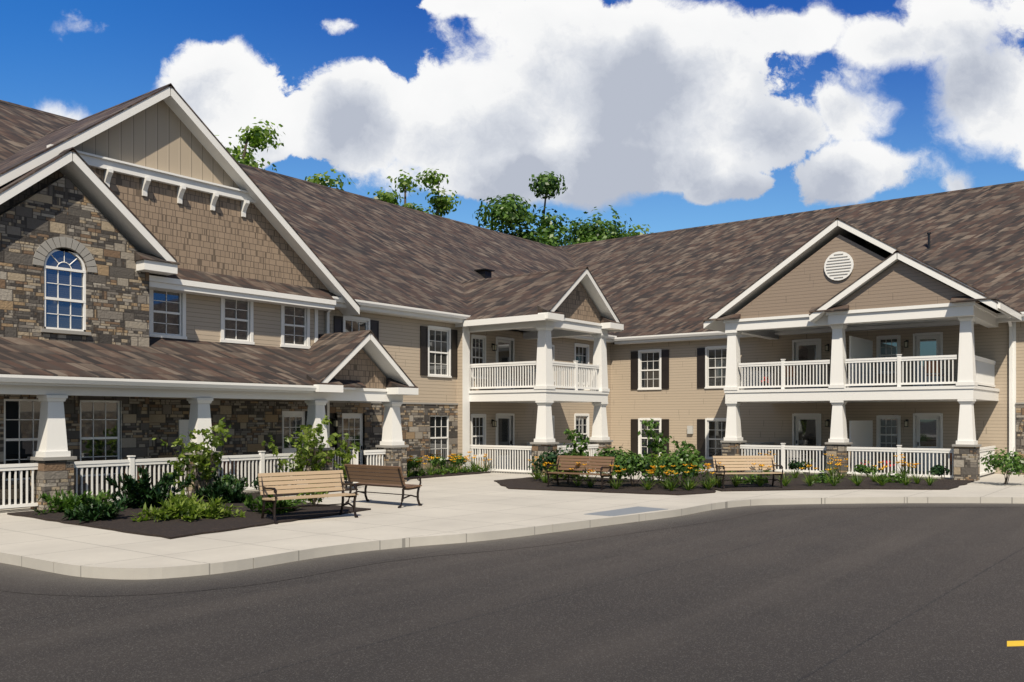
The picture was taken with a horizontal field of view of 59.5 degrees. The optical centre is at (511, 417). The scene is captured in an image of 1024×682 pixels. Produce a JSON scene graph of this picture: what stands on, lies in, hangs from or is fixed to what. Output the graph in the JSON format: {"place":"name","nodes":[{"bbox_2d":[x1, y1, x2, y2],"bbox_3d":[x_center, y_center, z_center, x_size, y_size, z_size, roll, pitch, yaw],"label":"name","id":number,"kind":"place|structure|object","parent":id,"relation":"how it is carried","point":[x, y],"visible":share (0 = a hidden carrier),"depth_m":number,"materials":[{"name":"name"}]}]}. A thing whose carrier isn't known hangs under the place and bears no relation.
{"place":"outdoors","nodes":[
{"label":"outdoors","id":0,"kind":"place"},
{"bbox_2d":[215,117,354,190],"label":"tree","id":1,"kind":"object","parent":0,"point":[255,137],"visible":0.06,"depth_m":52.38,"materials":[{"name":"green plant"}]},
{"bbox_2d":[0,507,1023,681],"bbox_3d":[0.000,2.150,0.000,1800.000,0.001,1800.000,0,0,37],"label":"asphalt ground","id":2,"kind":"structure","parent":0,"point":[932,594],"depth_m":9.74,"materials":[{"name":"grey asphalt"}]},
{"bbox_2d":[0,503,1023,595],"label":"asphalt gutter dust","id":3,"kind":"object","parent":2,"relation":"on","point":[17,579],"visible":1,"depth_m":13.38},
{"bbox_2d":[0,496,1023,579],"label":"kerb","id":4,"kind":"structure","parent":2,"relation":"on","point":[58,566],"depth_m":14.72,"materials":[{"name":"concrete"}]},
{"bbox_2d":[1007,640,1023,645],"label":"paint mark","id":5,"kind":"object","parent":2,"relation":"on","point":[1015,643],"visible":1,"depth_m":8.52,"materials":[{"name":"yellow paint"}]},
{"bbox_2d":[0,464,1023,565],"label":"concrete pavement","id":6,"kind":"structure","parent":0,"point":[468,503],"depth_m":17.80,"materials":[{"name":"beige concrete"}]},
{"bbox_2d":[7,498,370,538],"bbox_3d":[-6.444,1.958,18.748,6.192,0.085,5.386,0,0,37],"label":"bed","id":7,"kind":"object","parent":6,"relation":"on","point":[124,522],"visible":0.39,"depth_m":16.91,"materials":[{"name":"brown soil"}]},
{"bbox_2d":[31,415,359,522],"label":"bed plants","id":8,"kind":"object","parent":7,"relation":"on","point":[144,495],"visible":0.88,"depth_m":19.58,"materials":[{"name":"green plant"}]},
{"bbox_2d":[0,348,408,509],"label":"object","id":9,"kind":"object","parent":6,"relation":"on","point":[53,458],"visible":0.68,"depth_m":22.41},
{"bbox_2d":[0,448,385,508],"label":"porch railing","id":10,"kind":"object","parent":9,"relation":"attached to","point":[130,463],"visible":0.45,"depth_m":21.11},
{"bbox_2d":[0,330,418,394],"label":"porch roof","id":11,"kind":"structure","parent":9,"relation":"on","point":[321,362],"depth_m":22.89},
{"bbox_2d":[244,488,357,497],"bbox_3d":[-5.785,1.958,23.801,1.195,0.085,3.526,0,0,37],"label":"bed strip","id":12,"kind":"object","parent":6,"relation":"on","point":[255,494],"visible":0.17,"depth_m":22.96,"materials":[{"name":"brown soil"}]},
{"bbox_2d":[0,100,612,504],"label":"wing walls","id":13,"kind":"structure","parent":6,"relation":"on","point":[41,219],"depth_m":23.80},
{"bbox_2d":[0,83,359,315],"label":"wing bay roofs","id":14,"kind":"structure","parent":13,"relation":"on","point":[36,161],"depth_m":22.84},
{"bbox_2d":[4,144,588,480],"bbox_3d":[-4.298,-3.225,29.314,1.270,10.450,26.939,0,0,37],"label":"window trim","id":15,"kind":"structure","parent":13,"relation":"attached to","point":[65,307],"depth_m":24.77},
{"bbox_2d":[0,100,1023,343],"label":"roof","id":16,"kind":"structure","parent":13,"relation":"on","point":[678,281],"depth_m":39.18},
{"bbox_2d":[325,296,1023,468],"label":"eaves gutters","id":17,"kind":"object","parent":16,"relation":"attached to","point":[402,311],"visible":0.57,"depth_m":32.06,"materials":[{"name":"white metal"}]},
{"bbox_2d":[474,232,930,277],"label":"roof vents","id":18,"kind":"object","parent":16,"relation":"on","point":[485,273],"visible":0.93,"depth_m":38.41,"materials":[{"name":"black metal"}]},
{"bbox_2d":[258,470,358,523],"bbox_3d":[-3.993,1.549,17.672,1.830,0.945,0.762,0,0,-39],"label":"bench","id":19,"kind":"object","parent":6,"relation":"on","point":[316,477],"visible":0.97,"depth_m":17.80,"materials":[{"name":"brown wood"}]},
{"bbox_2d":[344,464,421,507],"bbox_3d":[-2.968,1.549,20.634,1.830,0.945,0.759,0,0,37],"label":"bench","id":20,"kind":"object","parent":6,"relation":"on","point":[369,475],"visible":0.91,"depth_m":20.36,"materials":[{"name":"brown wood"}]},
{"bbox_2d":[367,168,460,218],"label":"tree","id":21,"kind":"object","parent":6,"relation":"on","point":[442,205],"visible":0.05,"depth_m":60.01,"materials":[{"name":"green plant"}]},
{"bbox_2d":[407,471,490,479],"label":"mulch bed","id":22,"kind":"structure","parent":6,"relation":"on","point":[459,473],"depth_m":30.77,"materials":[{"name":"brown soil"}]},
{"bbox_2d":[377,451,491,476],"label":"shrubs","id":23,"kind":"object","parent":22,"relation":"on","point":[456,460],"visible":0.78,"depth_m":31.34,"materials":[{"name":"green plant"}]},
{"bbox_2d":[113,360,951,492],"bbox_3d":[1.186,0.024,31.334,27.070,3.953,11.405,0,0,-20],"label":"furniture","id":24,"kind":"object","parent":6,"relation":"on","point":[689,429],"visible":0.44,"depth_m":31.21,"materials":[{"name":"grey"}]},
{"bbox_2d":[469,282,612,475],"bbox_3d":[0.980,-1.494,33.848,3.945,7.228,4.390,0,0,37],"label":"balcony porch structure","id":25,"kind":"object","parent":6,"relation":"on","point":[577,308],"visible":0.83,"depth_m":32.53,"materials":[{"name":"paint"}]},
{"bbox_2d":[470,361,598,472],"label":"balcony railings","id":26,"kind":"object","parent":25,"relation":"attached to","point":[564,376],"visible":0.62,"depth_m":32.63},
{"bbox_2d":[455,266,623,331],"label":"balcony roof","id":27,"kind":"structure","parent":25,"relation":"on","point":[534,296],"depth_m":32.81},
{"bbox_2d":[474,171,632,246],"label":"tree","id":28,"kind":"object","parent":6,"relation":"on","point":[510,212],"visible":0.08,"depth_m":68.14,"materials":[{"name":"green plant"}]},
{"bbox_2d":[545,455,614,489],"bbox_3d":[1.881,1.549,24.954,1.830,0.945,0.760,0,0,34],"label":"bench","id":29,"kind":"object","parent":6,"relation":"on","point":[591,462],"visible":0.9,"depth_m":25.10,"materials":[{"name":"brown wood"}]},
{"bbox_2d":[494,475,715,494],"bbox_3d":[2.686,1.958,26.387,7.394,0.085,5.350,0,0,37],"label":"bed","id":30,"kind":"object","parent":6,"relation":"on","point":[533,483],"visible":0.63,"depth_m":25.15,"materials":[{"name":"brown soil"}]},
{"bbox_2d":[528,418,727,490],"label":"bed plants","id":31,"kind":"object","parent":30,"relation":"on","point":[653,464],"visible":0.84,"depth_m":25.20,"materials":[{"name":"green plant"}]},
{"bbox_2d":[585,506,665,515],"bbox_3d":[2.464,1.996,19.081,0.808,0.009,2.077,0,0,40],"label":"tactile pad","id":32,"kind":"object","parent":6,"relation":"on","point":[625,511],"visible":1,"depth_m":19.04,"materials":[{"name":"grey concrete"}]},
{"bbox_2d":[604,224,649,239],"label":"tree","id":33,"kind":"object","parent":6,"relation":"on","point":[633,233],"depth_m":72.21,"materials":[{"name":"green plant"}]},
{"bbox_2d":[712,455,783,488],"bbox_3d":[6.632,1.549,25.133,1.830,0.945,0.761,0,0,-10],"label":"bench","id":34,"kind":"object","parent":6,"relation":"on","point":[767,460],"visible":0.9,"depth_m":25.35,"materials":[{"name":"beige wood"}]},
{"bbox_2d":[657,471,973,491],"bbox_3d":[8.531,1.958,27.400,8.836,0.085,8.417,0,0,37],"label":"bed","id":35,"kind":"object","parent":6,"relation":"on","point":[798,483],"visible":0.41,"depth_m":25.98,"materials":[{"name":"brown soil"}]},
{"bbox_2d":[671,440,1023,486],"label":"bed plants","id":36,"kind":"object","parent":35,"relation":"on","point":[1016,465],"visible":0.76,"depth_m":26.63,"materials":[{"name":"green plant"}]},
{"bbox_2d":[611,322,1023,474],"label":"wing walls","id":37,"kind":"structure","parent":6,"relation":"on","point":[682,402],"depth_m":36.69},
{"bbox_2d":[631,322,1015,473],"bbox_3d":[16.434,-0.710,32.710,27.690,5.420,0.270,0,0,37],"label":"window trim","id":38,"kind":"structure","parent":37,"relation":"attached to","point":[649,369],"depth_m":36.32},
{"bbox_2d":[720,235,998,480],"bbox_3d":[12.635,-2.100,32.651,8.765,8.500,4.810,0,0,37],"label":"balcony porch structure","id":39,"kind":"object","parent":6,"relation":"on","point":[898,292],"visible":0.94,"depth_m":31.02,"materials":[{"name":"paint"}]},
{"bbox_2d":[703,217,1023,336],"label":"trim","id":40,"kind":"structure","parent":39,"relation":"on","point":[819,240],"depth_m":30.93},
{"bbox_2d":[739,354,995,477],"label":"balcony railings","id":41,"kind":"object","parent":39,"relation":"attached to","point":[753,375],"visible":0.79,"depth_m":30.77,"materials":[{"name":"white plastic"}]},
{"bbox_2d":[0,0,1023,245],"label":"sky","id":42,"kind":"structure","parent":0,"point":[669,115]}
]}

